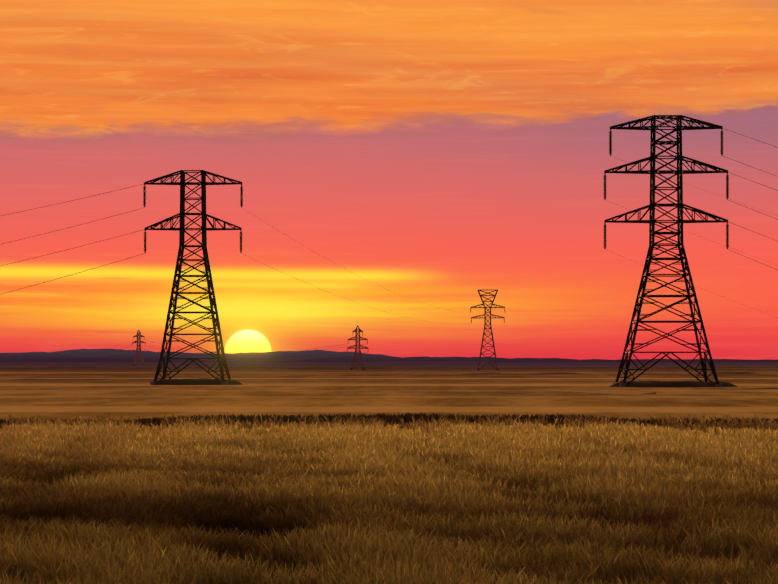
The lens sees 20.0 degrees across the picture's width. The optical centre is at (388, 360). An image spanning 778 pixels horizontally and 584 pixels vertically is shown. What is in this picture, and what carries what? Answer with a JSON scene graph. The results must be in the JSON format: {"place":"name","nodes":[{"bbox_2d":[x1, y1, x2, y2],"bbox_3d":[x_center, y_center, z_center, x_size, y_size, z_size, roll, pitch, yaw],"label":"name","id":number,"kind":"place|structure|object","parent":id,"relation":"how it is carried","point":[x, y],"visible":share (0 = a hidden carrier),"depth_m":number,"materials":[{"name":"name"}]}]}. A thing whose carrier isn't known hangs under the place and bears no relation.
{"place":"outdoors","nodes":[
{"label":"outdoors","id":0,"kind":"place"},
{"bbox_2d":[0,349,769,360],"bbox_3d":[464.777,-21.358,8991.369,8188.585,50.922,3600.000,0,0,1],"label":"distant hills","id":1,"kind":"structure","parent":0,"point":[249,356],"depth_m":8031.70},
{"bbox_2d":[0,412,777,583],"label":"tall dry grass","id":2,"kind":"structure","parent":0,"point":[439,501],"depth_m":47.50,"materials":[{"name":"brown plant"}]},
{"bbox_2d":[0,361,777,578],"bbox_3d":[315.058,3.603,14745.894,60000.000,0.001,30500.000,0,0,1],"label":"field ground","id":3,"kind":"structure","parent":0,"point":[118,389],"depth_m":252.75,"materials":[{"name":"brown soil"}]},
{"bbox_2d":[14,378,228,379],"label":"verge","id":4,"kind":"structure","parent":3,"relation":"on","point":[83,379],"depth_m":396.88,"materials":[{"name":"brown plant"}]},
{"bbox_2d":[132,330,145,365],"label":"pylon","id":5,"kind":"object","parent":3,"relation":"on","point":[139,348],"visible":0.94,"depth_m":1362.14,"materials":[{"name":"metal"}]},
{"bbox_2d":[143,170,242,384],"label":"pylon","id":6,"kind":"object","parent":3,"relation":"on","point":[182,183],"visible":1,"depth_m":323.69,"materials":[{"name":"metal"}]},
{"bbox_2d":[153,379,243,384],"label":"tower base","id":7,"kind":"object","parent":3,"relation":"on","point":[191,382],"visible":0.94,"depth_m":319.04,"materials":[{"name":"black"}]},
{"bbox_2d":[347,325,368,369],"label":"pylon","id":8,"kind":"object","parent":3,"relation":"on","point":[356,346],"visible":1,"depth_m":804.99,"materials":[{"name":"metal"}]},
{"bbox_2d":[304,375,460,375],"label":"verge","id":9,"kind":"structure","parent":3,"relation":"on","point":[385,375],"depth_m":502.55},
{"bbox_2d":[0,366,777,367],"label":"verge","id":10,"kind":"structure","parent":3,"relation":"on","point":[413,367],"depth_m":966.58,"materials":[{"name":"brown plant"}]},
{"bbox_2d":[470,289,504,370],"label":"pylon","id":11,"kind":"object","parent":3,"relation":"on","point":[485,319],"visible":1,"depth_m":747.84,"materials":[{"name":"metal"}]},
{"bbox_2d":[501,392,655,394],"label":"verge","id":12,"kind":"structure","parent":3,"relation":"on","point":[580,394],"depth_m":232.18,"materials":[{"name":"brown plant"}]},
{"bbox_2d":[468,372,759,373],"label":"verge","id":13,"kind":"structure","parent":3,"relation":"on","point":[643,373],"depth_m":553.61,"materials":[{"name":"brown plant"}]},
{"bbox_2d":[608,381,737,386],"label":"mound","id":14,"kind":"object","parent":3,"relation":"on","point":[669,384],"visible":0.92,"depth_m":293.83,"materials":[{"name":"brown soil"}]},
{"bbox_2d":[603,115,728,386],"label":"pylon","id":15,"kind":"object","parent":14,"relation":"on","point":[679,172],"visible":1,"depth_m":299.74,"materials":[{"name":"metal"}]},
{"bbox_2d":[709,388,777,388],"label":"verge","id":16,"kind":"structure","parent":3,"relation":"on","point":[751,388],"depth_m":272.51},
{"bbox_2d":[0,412,777,429],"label":"grass strip","id":17,"kind":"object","parent":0,"point":[407,417],"depth_m":106.85,"materials":[{"name":"brown plant"}]},
{"bbox_2d":[0,358,777,361],"bbox_3d":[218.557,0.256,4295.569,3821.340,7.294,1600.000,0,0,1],"label":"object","id":18,"kind":"structure","parent":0,"point":[91,360],"depth_m":3871.62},
{"bbox_2d":[0,0,777,359],"label":"sky","id":19,"kind":"structure","parent":0,"point":[437,153],"materials":[{"name":"orange"}]},
{"bbox_2d":[1,128,777,360],"bbox_3d":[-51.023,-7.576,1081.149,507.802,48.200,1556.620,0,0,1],"label":"conductors","id":20,"kind":"object","parent":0,"point":[333,262],"visible":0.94,"depth_m":340.85,"materials":[{"name":"grey metal"}]}
]}

